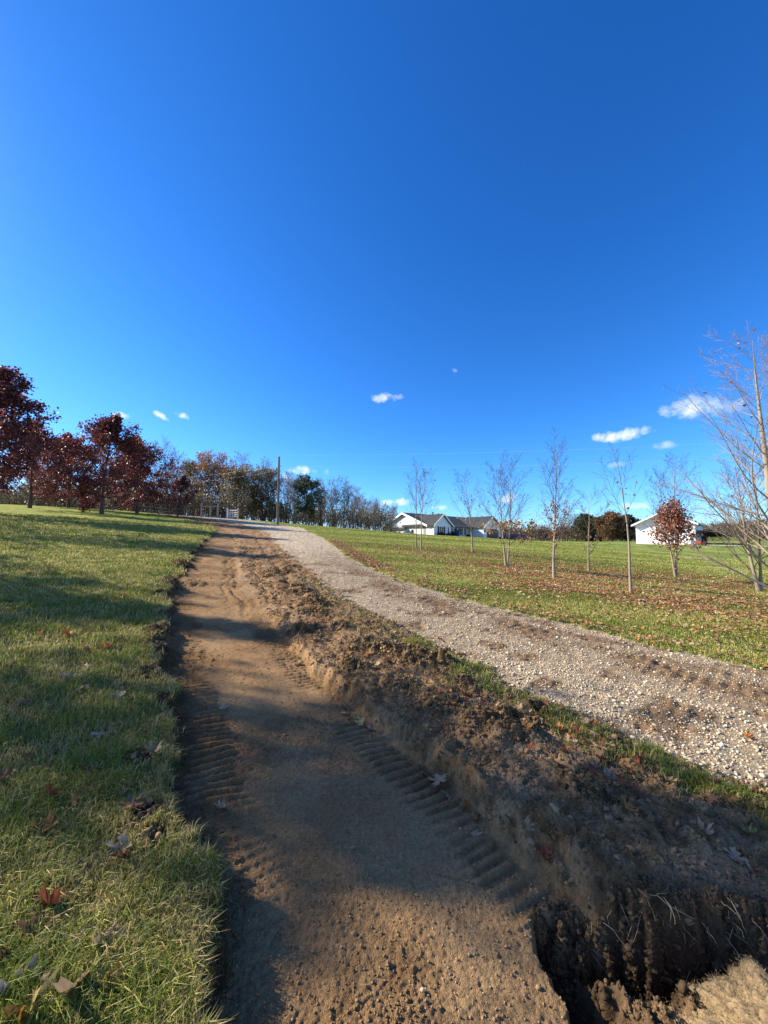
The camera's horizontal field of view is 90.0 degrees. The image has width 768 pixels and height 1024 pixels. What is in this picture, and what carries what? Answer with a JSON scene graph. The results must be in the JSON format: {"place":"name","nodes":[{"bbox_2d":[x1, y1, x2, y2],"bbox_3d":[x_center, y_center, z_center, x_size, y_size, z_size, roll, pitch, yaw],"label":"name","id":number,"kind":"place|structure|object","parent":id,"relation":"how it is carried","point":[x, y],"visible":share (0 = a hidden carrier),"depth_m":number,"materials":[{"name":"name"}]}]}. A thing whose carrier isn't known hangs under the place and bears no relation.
{"place":"outdoors","nodes":[
{"label":"outdoors","id":0,"kind":"place"},
{"bbox_2d":[0,504,235,1023],"bbox_3d":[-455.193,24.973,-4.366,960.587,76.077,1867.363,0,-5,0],"label":"lawn","id":1,"kind":"structure","parent":0,"point":[74,512],"depth_m":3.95,"materials":[{"name":"plant"}]},
{"bbox_2d":[0,934,17,958],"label":"maple leaf","id":2,"kind":"object","parent":1,"relation":"on","point":[4,951],"visible":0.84,"depth_m":1.21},
{"bbox_2d":[0,766,18,779],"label":"maple leaf","id":3,"kind":"object","parent":1,"relation":"on","point":[6,774],"visible":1,"depth_m":1.98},
{"bbox_2d":[0,979,27,1022],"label":"maple leaf","id":4,"kind":"object","parent":1,"relation":"on","point":[11,1008],"visible":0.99,"depth_m":1.06,"materials":[{"name":"plant"}]},
{"bbox_2d":[16,696,31,706],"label":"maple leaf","id":5,"kind":"object","parent":1,"relation":"on","point":[24,703],"visible":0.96,"depth_m":2.69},
{"bbox_2d":[0,954,50,1006],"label":"maple leaf","id":6,"kind":"object","parent":1,"relation":"on","point":[5,983],"visible":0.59,"depth_m":1.15,"materials":[{"name":"plant"}]},
{"bbox_2d":[20,748,34,757],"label":"maple leaf","id":7,"kind":"object","parent":1,"relation":"on","point":[25,754],"visible":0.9,"depth_m":2.15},
{"bbox_2d":[0,365,66,494],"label":"maroon maple","id":8,"kind":"object","parent":1,"relation":"on","point":[12,396],"visible":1,"depth_m":23.88,"materials":[{"name":"red plant"}]},
{"bbox_2d":[0,420,73,507],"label":"maroon maple","id":9,"kind":"object","parent":1,"relation":"on","point":[53,476],"visible":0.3,"depth_m":34.32,"materials":[{"name":"red plant"}]},
{"bbox_2d":[18,908,56,948],"bbox_3d":[-1.161,1.388,1.288,0.080,0.067,0.088,-2,-5,19],"label":"maple leaf","id":10,"kind":"object","parent":1,"relation":"on","point":[22,923],"visible":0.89,"depth_m":1.30,"materials":[{"name":"plant"}]},
{"bbox_2d":[29,810,58,835],"bbox_3d":[-1.491,1.373,1.681,0.092,0.088,0.085,-2,-5,20],"label":"maple leaf","id":11,"kind":"object","parent":1,"relation":"on","point":[49,817],"visible":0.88,"depth_m":1.70,"materials":[{"name":"plant"}]},
{"bbox_2d":[26,965,64,1023],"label":"maple leaf","id":12,"kind":"object","parent":1,"relation":"on","point":[44,986],"visible":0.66,"depth_m":1.11,"materials":[{"name":"plant"}]},
{"bbox_2d":[34,879,74,906],"bbox_3d":[-1.194,1.362,1.399,0.111,0.109,0.108,-4,-6,38],"label":"maple leaf","id":13,"kind":"object","parent":1,"relation":"on","point":[46,897],"visible":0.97,"depth_m":1.37,"materials":[{"name":"plant"}]},
{"bbox_2d":[45,779,69,798],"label":"maple leaf","id":14,"kind":"object","parent":1,"relation":"on","point":[49,792],"visible":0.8,"depth_m":1.86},
{"bbox_2d":[58,785,82,807],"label":"maple leaf","id":15,"kind":"object","parent":1,"relation":"on","point":[75,799],"visible":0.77,"depth_m":1.87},
{"bbox_2d":[59,670,82,680],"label":"maple leaf","id":16,"kind":"object","parent":1,"relation":"on","point":[67,675],"visible":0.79,"depth_m":3.13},
{"bbox_2d":[24,432,120,507],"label":"maroon maple","id":17,"kind":"object","parent":1,"relation":"on","point":[66,487],"visible":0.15,"depth_m":43.07,"materials":[{"name":"red plant"}]},
{"bbox_2d":[49,946,108,1004],"bbox_3d":[-0.930,1.384,1.150,0.135,0.112,0.124,1,-5,-12],"label":"maple leaf","id":18,"kind":"object","parent":1,"relation":"on","point":[63,984],"visible":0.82,"depth_m":1.11,"materials":[{"name":"plant"}]},
{"bbox_2d":[65,927,92,944],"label":"maple leaf","id":19,"kind":"object","parent":1,"relation":"on","point":[74,934],"visible":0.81,"depth_m":1.28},
{"bbox_2d":[45,412,154,513],"bbox_3d":[-25.458,-4.486,35.580,8.422,9.764,8.800,-5,-6,45],"label":"maroon maple","id":20,"kind":"object","parent":1,"relation":"on","point":[106,432],"visible":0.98,"depth_m":34.57,"materials":[{"name":"red plant"}]},
{"bbox_2d":[93,920,126,948],"bbox_3d":[-0.921,1.403,1.276,0.099,0.055,0.080,0,-5,-1],"label":"maple leaf","id":21,"kind":"object","parent":1,"relation":"on","point":[111,929],"visible":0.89,"depth_m":1.29,"materials":[{"name":"plant"}]},
{"bbox_2d":[105,958,129,1000],"bbox_3d":[-0.808,1.415,1.157,0.085,0.045,0.098,41,-3,-36],"label":"maple leaf","id":22,"kind":"object","parent":1,"relation":"on","point":[112,970],"visible":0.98,"depth_m":1.18,"materials":[{"name":"plant"}]},
{"bbox_2d":[114,779,131,794],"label":"maple leaf","id":23,"kind":"object","parent":1,"relation":"on","point":[121,787],"visible":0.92,"depth_m":1.95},
{"bbox_2d":[113,848,134,858],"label":"maple leaf","id":24,"kind":"object","parent":1,"relation":"on","point":[121,852],"visible":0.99,"depth_m":1.58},
{"bbox_2d":[106,830,131,855],"bbox_3d":[-1.112,1.408,1.610,0.104,0.121,0.055,11,-46,-10],"label":"maple leaf","id":25,"kind":"object","parent":24,"relation":"on","point":[122,838],"visible":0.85,"depth_m":1.63,"materials":[{"name":"plant"}]},
{"bbox_2d":[118,794,147,809],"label":"maple leaf","id":26,"kind":"object","parent":1,"relation":"on","point":[130,800],"visible":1,"depth_m":1.82,"materials":[{"name":"plant"}]},
{"bbox_2d":[108,463,158,511],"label":"maroon maple","id":27,"kind":"object","parent":1,"relation":"on","point":[134,507],"visible":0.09,"depth_m":50.56,"materials":[{"name":"red plant"}]},
{"bbox_2d":[85,433,182,513],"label":"maroon maple","id":28,"kind":"object","parent":1,"relation":"on","point":[145,461],"visible":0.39,"depth_m":42.95,"materials":[{"name":"red plant"}]},
{"bbox_2d":[112,503,188,515],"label":"wire fence","id":29,"kind":"object","parent":1,"relation":"on","point":[113,507],"visible":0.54,"depth_m":47.66,"materials":[{"name":"grey metal"}]},
{"bbox_2d":[144,741,161,752],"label":"maple leaf","id":30,"kind":"object","parent":1,"relation":"on","point":[152,747],"visible":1,"depth_m":2.23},
{"bbox_2d":[159,475,201,517],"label":"maroon maple","id":31,"kind":"object","parent":1,"relation":"on","point":[181,485],"visible":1,"depth_m":39.66,"materials":[{"name":"red plant"}]},
{"bbox_2d":[0,0,767,531],"label":"sky","id":32,"kind":"structure","parent":0,"point":[334,237],"materials":[{"name":"blue"}]},
{"bbox_2d":[156,513,614,1023],"bbox_3d":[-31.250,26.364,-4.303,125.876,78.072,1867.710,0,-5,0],"label":"dirt track","id":33,"kind":"structure","parent":0,"point":[207,694],"depth_m":1.81,"materials":[{"name":"soil"}]},
{"bbox_2d":[215,799,228,808],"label":"maple leaf","id":34,"kind":"object","parent":33,"relation":"on","point":[222,805],"visible":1,"depth_m":2.02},
{"bbox_2d":[428,773,446,785],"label":"maple leaf","id":35,"kind":"object","parent":33,"relation":"on","point":[437,779],"visible":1,"depth_m":2.33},
{"bbox_2d":[536,845,552,859],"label":"maple leaf","id":36,"kind":"object","parent":33,"relation":"on","point":[546,851],"visible":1,"depth_m":1.81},
{"bbox_2d":[150,514,767,1023],"bbox_3d":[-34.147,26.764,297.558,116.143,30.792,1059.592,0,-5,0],"label":"soil bank","id":37,"kind":"structure","parent":0,"point":[260,540],"depth_m":2.15,"materials":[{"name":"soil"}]},
{"bbox_2d":[110,558,767,970],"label":"soil clods","id":38,"kind":"object","parent":37,"relation":"on","point":[554,808],"visible":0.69,"depth_m":2.22,"materials":[{"name":"soil"}]},
{"bbox_2d":[119,544,767,1023],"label":"soil crumbs","id":39,"kind":"object","parent":37,"relation":"on","point":[681,984],"visible":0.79,"depth_m":2.14,"materials":[{"name":"soil"}]},
{"bbox_2d":[287,577,767,862],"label":"grass","id":40,"kind":"structure","parent":37,"relation":"on","point":[724,786],"depth_m":2.54,"materials":[{"name":"plant"}]},
{"bbox_2d":[524,815,534,833],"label":"maple leaf","id":41,"kind":"object","parent":37,"relation":"on","point":[527,824],"visible":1,"depth_m":1.89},
{"bbox_2d":[603,783,615,797],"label":"maple leaf","id":42,"kind":"object","parent":37,"relation":"on","point":[607,787],"visible":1,"depth_m":2.11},
{"bbox_2d":[603,766,618,779],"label":"maple leaf","id":43,"kind":"object","parent":37,"relation":"on","point":[607,771],"visible":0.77,"depth_m":2.25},
{"bbox_2d":[623,799,638,812],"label":"maple leaf","id":44,"kind":"object","parent":37,"relation":"on","point":[629,807],"visible":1,"depth_m":1.98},
{"bbox_2d":[666,821,684,844],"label":"maple leaf","id":45,"kind":"object","parent":37,"relation":"on","point":[670,828],"visible":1,"depth_m":1.85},
{"bbox_2d":[587,892,767,971],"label":"hanging roots","id":46,"kind":"object","parent":37,"relation":"hanging from","point":[671,927],"visible":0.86,"depth_m":1.51,"materials":[{"name":"plant"}]},
{"bbox_2d":[697,817,717,841],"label":"maple leaf","id":47,"kind":"object","parent":37,"relation":"on","point":[707,829],"visible":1,"depth_m":1.85,"materials":[{"name":"plant"}]},
{"bbox_2d":[701,791,722,802],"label":"maple leaf","id":48,"kind":"object","parent":37,"relation":"on","point":[711,798],"visible":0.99,"depth_m":2.13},
{"bbox_2d":[705,773,725,782],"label":"maple leaf","id":49,"kind":"object","parent":37,"relation":"on","point":[715,778],"visible":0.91,"depth_m":2.27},
{"bbox_2d":[715,790,739,801],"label":"maple leaf","id":50,"kind":"object","parent":37,"relation":"on","point":[729,798],"visible":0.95,"depth_m":2.13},
{"bbox_2d":[722,846,748,867],"bbox_3d":[1.589,1.555,1.735,0.098,0.020,0.102,12,20,37],"label":"maple leaf","id":51,"kind":"object","parent":37,"relation":"on","point":[734,854],"visible":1,"depth_m":1.74,"materials":[{"name":"plant"}]},
{"bbox_2d":[739,825,756,833],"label":"maple leaf","id":52,"kind":"object","parent":37,"relation":"on","point":[751,831],"visible":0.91,"depth_m":1.93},
{"bbox_2d":[186,515,767,786],"bbox_3d":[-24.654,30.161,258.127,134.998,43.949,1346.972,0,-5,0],"label":"gravel drive","id":53,"kind":"structure","parent":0,"point":[669,705],"depth_m":4.31,"materials":[{"name":"gravel"}]},
{"bbox_2d":[145,436,188,513],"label":"bare tree","id":54,"kind":"object","parent":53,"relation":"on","point":[176,458],"visible":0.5,"depth_m":64.53,"materials":[{"name":"grey plant"}]},
{"bbox_2d":[175,459,220,514],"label":"leafy tree","id":55,"kind":"object","parent":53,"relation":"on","point":[187,467],"visible":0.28,"depth_m":61.42,"materials":[{"name":"brown plant"}]},
{"bbox_2d":[200,503,218,517],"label":"wooden brace","id":56,"kind":"object","parent":53,"relation":"on","point":[201,506],"visible":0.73,"depth_m":46.70,"materials":[{"name":"grey wood"}]},
{"bbox_2d":[226,508,238,519],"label":"field gate","id":57,"kind":"structure","parent":53,"relation":"on","point":[237,512],"depth_m":46.20,"materials":[{"name":"white wood"}]},
{"bbox_2d":[276,455,280,524],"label":"utility pole","id":58,"kind":"object","parent":53,"relation":"on","point":[278,492],"visible":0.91,"depth_m":41.52,"materials":[{"name":"brown wood"}]},
{"bbox_2d":[250,525,767,722],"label":"gravel","id":59,"kind":"structure","parent":53,"relation":"on","point":[574,665],"depth_m":4.92,"materials":[{"name":"gravel"}]},
{"bbox_2d":[461,654,767,792],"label":"gravel","id":60,"kind":"structure","parent":53,"relation":"on","point":[727,765],"depth_m":3.07,"materials":[{"name":"gravel"}]},
{"bbox_2d":[241,519,767,669],"bbox_3d":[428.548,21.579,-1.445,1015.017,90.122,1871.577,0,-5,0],"label":"lawn","id":61,"kind":"structure","parent":0,"point":[707,551],"depth_m":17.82,"materials":[{"name":"plant"}]},
{"bbox_2d":[0,469,256,518],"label":"undergrowth","id":62,"kind":"object","parent":61,"relation":"on","point":[16,498],"visible":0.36,"depth_m":53.72,"materials":[{"name":"brown plant"}]},
{"bbox_2d":[3,481,400,531],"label":"undergrowth","id":63,"kind":"object","parent":61,"relation":"on","point":[361,519],"visible":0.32,"depth_m":64.24,"materials":[{"name":"brown plant"}]},
{"bbox_2d":[190,449,235,516],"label":"leafy tree","id":64,"kind":"object","parent":61,"relation":"on","point":[214,468],"visible":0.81,"depth_m":59.69,"materials":[{"name":"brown plant"}]},
{"bbox_2d":[209,457,244,516],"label":"leafy tree","id":65,"kind":"object","parent":61,"relation":"on","point":[233,466],"visible":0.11,"depth_m":66.56,"materials":[{"name":"brown plant"}]},
{"bbox_2d":[218,464,262,518],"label":"leafy tree","id":66,"kind":"object","parent":61,"relation":"on","point":[241,475],"visible":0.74,"depth_m":55.52,"materials":[{"name":"green plant"}]},
{"bbox_2d":[229,451,255,518],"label":"bare tree","id":67,"kind":"object","parent":61,"relation":"on","point":[248,465],"visible":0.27,"depth_m":73.28,"materials":[{"name":"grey plant"}]},
{"bbox_2d":[243,500,256,519],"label":"bush","id":68,"kind":"object","parent":61,"relation":"on","point":[250,509],"visible":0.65,"depth_m":53.98,"materials":[{"name":"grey plant"}]},
{"bbox_2d":[239,484,268,519],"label":"leafy tree","id":69,"kind":"object","parent":61,"relation":"on","point":[257,499],"visible":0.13,"depth_m":59.56,"materials":[{"name":"brown plant"}]},
{"bbox_2d":[244,463,290,520],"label":"leafy tree","id":70,"kind":"object","parent":61,"relation":"on","point":[268,475],"visible":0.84,"depth_m":57.92,"materials":[{"name":"green plant"}]},
{"bbox_2d":[251,457,288,521],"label":"bare tree","id":71,"kind":"object","parent":61,"relation":"on","point":[267,463],"visible":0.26,"depth_m":72.43,"materials":[{"name":"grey plant"}]},
{"bbox_2d":[271,500,288,518],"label":"bush","id":72,"kind":"object","parent":61,"relation":"on","point":[275,508],"visible":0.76,"depth_m":56.13,"materials":[{"name":"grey plant"}]},
{"bbox_2d":[275,469,299,522],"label":"bare tree","id":73,"kind":"object","parent":61,"relation":"on","point":[289,498],"visible":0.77,"depth_m":64.26,"materials":[{"name":"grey plant"}]},
{"bbox_2d":[280,471,308,523],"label":"bare tree","id":74,"kind":"object","parent":61,"relation":"on","point":[293,492],"visible":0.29,"depth_m":73.86,"materials":[{"name":"grey plant"}]},
{"bbox_2d":[300,508,317,523],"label":"bush","id":75,"kind":"object","parent":61,"relation":"on","point":[310,516],"visible":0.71,"depth_m":59.77,"materials":[{"name":"green plant"}]},
{"bbox_2d":[291,473,328,524],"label":"round tree","id":76,"kind":"object","parent":61,"relation":"on","point":[309,498],"visible":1,"depth_m":58.17,"materials":[{"name":"green plant"}]},
{"bbox_2d":[309,479,335,524],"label":"bare tree","id":77,"kind":"object","parent":61,"relation":"on","point":[324,499],"visible":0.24,"depth_m":68.41,"materials":[{"name":"grey plant"}]},
{"bbox_2d":[322,476,345,526],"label":"bare tree","id":78,"kind":"object","parent":61,"relation":"on","point":[334,498],"visible":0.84,"depth_m":66.05,"materials":[{"name":"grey plant"}]},
{"bbox_2d":[333,473,357,527],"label":"bare tree","id":79,"kind":"object","parent":61,"relation":"on","point":[346,488],"visible":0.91,"depth_m":66.01,"materials":[{"name":"grey plant"}]},
{"bbox_2d":[349,486,367,528],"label":"bare tree","id":80,"kind":"object","parent":61,"relation":"on","point":[358,496],"visible":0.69,"depth_m":75.85,"materials":[{"name":"grey plant"}]},
{"bbox_2d":[357,496,374,526],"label":"bare tree","id":81,"kind":"object","parent":61,"relation":"on","point":[365,501],"visible":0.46,"depth_m":84.52,"materials":[{"name":"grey plant"}]},
{"bbox_2d":[368,497,382,515],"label":"bare tree","id":82,"kind":"object","parent":61,"relation":"on","point":[375,506],"visible":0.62,"depth_m":88.00,"materials":[{"name":"grey plant"}]},
{"bbox_2d":[374,500,390,530],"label":"bare tree","id":83,"kind":"object","parent":61,"relation":"on","point":[384,506],"visible":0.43,"depth_m":92.39,"materials":[{"name":"grey plant"}]},
{"bbox_2d":[387,503,398,519],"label":"bare tree","id":84,"kind":"object","parent":61,"relation":"on","point":[394,511],"visible":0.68,"depth_m":98.17,"materials":[{"name":"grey plant"}]},
{"bbox_2d":[403,456,433,546],"bbox_3d":[1.909,-0.533,20.956,1.806,5.055,2.336,0,-5,0],"label":"young maple","id":85,"kind":"object","parent":61,"relation":"on","point":[416,496],"visible":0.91,"depth_m":20.81,"materials":[{"name":"brown plant"}]},
{"bbox_2d":[412,468,439,550],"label":"young maple","id":86,"kind":"object","parent":61,"relation":"on","point":[422,495],"visible":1,"depth_m":18.65,"materials":[{"name":"brown plant"}]},
{"bbox_2d":[379,512,501,538],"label":"ranch house","id":87,"kind":"structure","parent":61,"relation":"on","point":[438,523],"depth_m":80.96,"materials":[{"name":"white"}]},
{"bbox_2d":[487,529,497,538],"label":"garage door","id":88,"kind":"structure","parent":87,"relation":"in","point":[494,535],"depth_m":87.00,"materials":[{"name":"paint"}]},
{"bbox_2d":[451,469,483,551],"bbox_3d":[4.605,-0.116,20.499,2.140,4.656,2.095,3,-5,-30],"label":"young maple","id":89,"kind":"object","parent":61,"relation":"on","point":[469,511],"visible":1,"depth_m":20.52,"materials":[{"name":"brown plant"}]},
{"bbox_2d":[472,450,540,565],"bbox_3d":[4.779,-0.172,14.810,2.409,4.607,2.831,0,-5,0],"label":"young maple","id":90,"kind":"object","parent":61,"relation":"on","point":[504,522],"visible":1,"depth_m":14.58,"materials":[{"name":"brown plant"}]},
{"bbox_2d":[511,534,528,540],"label":"parked car","id":91,"kind":"object","parent":61,"relation":"on","point":[524,537],"visible":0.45,"depth_m":85.24,"materials":[{"name":"metal"}]},
{"bbox_2d":[319,534,767,666],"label":"leaf litter","id":92,"kind":"object","parent":61,"relation":"on","point":[358,555],"visible":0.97,"depth_m":10.32,"materials":[{"name":"plant"}]},
{"bbox_2d":[535,426,584,577],"bbox_3d":[5.534,-0.356,12.162,1.393,4.962,1.503,-4,-6,39],"label":"young maple","id":93,"kind":"object","parent":61,"relation":"on","point":[553,535],"visible":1,"depth_m":12.13,"materials":[{"name":"brown plant"}]},
{"bbox_2d":[500,518,634,540],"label":"woodland","id":94,"kind":"object","parent":61,"relation":"on","point":[541,534],"visible":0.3,"depth_m":140.33,"materials":[{"name":"green plant"}]},
{"bbox_2d":[570,512,598,541],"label":"evergreen tree","id":95,"kind":"object","parent":61,"relation":"on","point":[580,523],"visible":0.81,"depth_m":126.46,"materials":[{"name":"green plant"}]},
{"bbox_2d":[568,484,619,571],"bbox_3d":[8.105,0.601,14.674,2.124,3.500,2.055,-4,-6,43],"label":"young maple","id":96,"kind":"object","parent":61,"relation":"on","point":[588,562],"visible":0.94,"depth_m":14.72,"materials":[{"name":"brown plant"}]},
{"bbox_2d":[592,509,628,540],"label":"tree","id":97,"kind":"object","parent":61,"relation":"on","point":[616,531],"visible":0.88,"depth_m":116.07,"materials":[{"name":"brown plant"}]},
{"bbox_2d":[594,442,649,591],"bbox_3d":[6.244,0.142,10.202,1.482,4.078,0.898,2,-5,-24],"label":"young maple","id":98,"kind":"object","parent":61,"relation":"on","point":[629,565],"visible":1,"depth_m":10.16,"materials":[{"name":"brown plant"}]},
{"bbox_2d":[620,514,642,540],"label":"dark tree","id":99,"kind":"object","parent":61,"relation":"on","point":[632,529],"visible":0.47,"depth_m":124.15,"materials":[{"name":"green plant"}]},
{"bbox_2d":[632,514,705,544],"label":"metal barn","id":100,"kind":"structure","parent":61,"relation":"on","point":[642,538],"depth_m":78.29,"materials":[{"name":"white metal"}]},
{"bbox_2d":[642,453,710,576],"bbox_3d":[11.591,0.076,15.533,2.287,5.155,2.319,-1,-5,17],"label":"young maple","id":101,"kind":"object","parent":61,"relation":"on","point":[669,521],"visible":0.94,"depth_m":15.18,"materials":[{"name":"brown plant"}]},
{"bbox_2d":[631,321,767,587],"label":"tall maple","id":102,"kind":"object","parent":61,"relation":"on","point":[763,445],"visible":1,"depth_m":8.17,"materials":[{"name":"brown plant"}]},
{"bbox_2d":[690,530,731,544],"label":"shed","id":103,"kind":"structure","parent":61,"relation":"on","point":[704,536],"depth_m":74.76,"materials":[{"name":"black"}]},
{"bbox_2d":[700,441,767,591],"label":"young maple","id":104,"kind":"object","parent":61,"relation":"on","point":[757,585],"visible":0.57,"depth_m":12.71,"materials":[{"name":"brown plant"}]},
{"bbox_2d":[703,520,767,540],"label":"woodland","id":105,"kind":"object","parent":61,"relation":"on","point":[714,526],"visible":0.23,"depth_m":193.06,"materials":[{"name":"green plant"}]},
{"bbox_2d":[536,947,705,1023],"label":"pit","id":106,"kind":"object","parent":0,"point":[622,1001],"visible":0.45,"depth_m":1.37,"materials":[{"name":"soil"}]},
{"bbox_2d":[529,875,767,1023],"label":"soil clods","id":107,"kind":"object","parent":106,"relation":"attached to","point":[563,932],"visible":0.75,"depth_m":1.52,"materials":[{"name":"soil"}]},
{"bbox_2d":[663,951,767,1023],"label":"soil mound","id":108,"kind":"object","parent":106,"relation":"on","point":[738,994],"visible":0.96,"depth_m":1.28,"materials":[{"name":"soil"}]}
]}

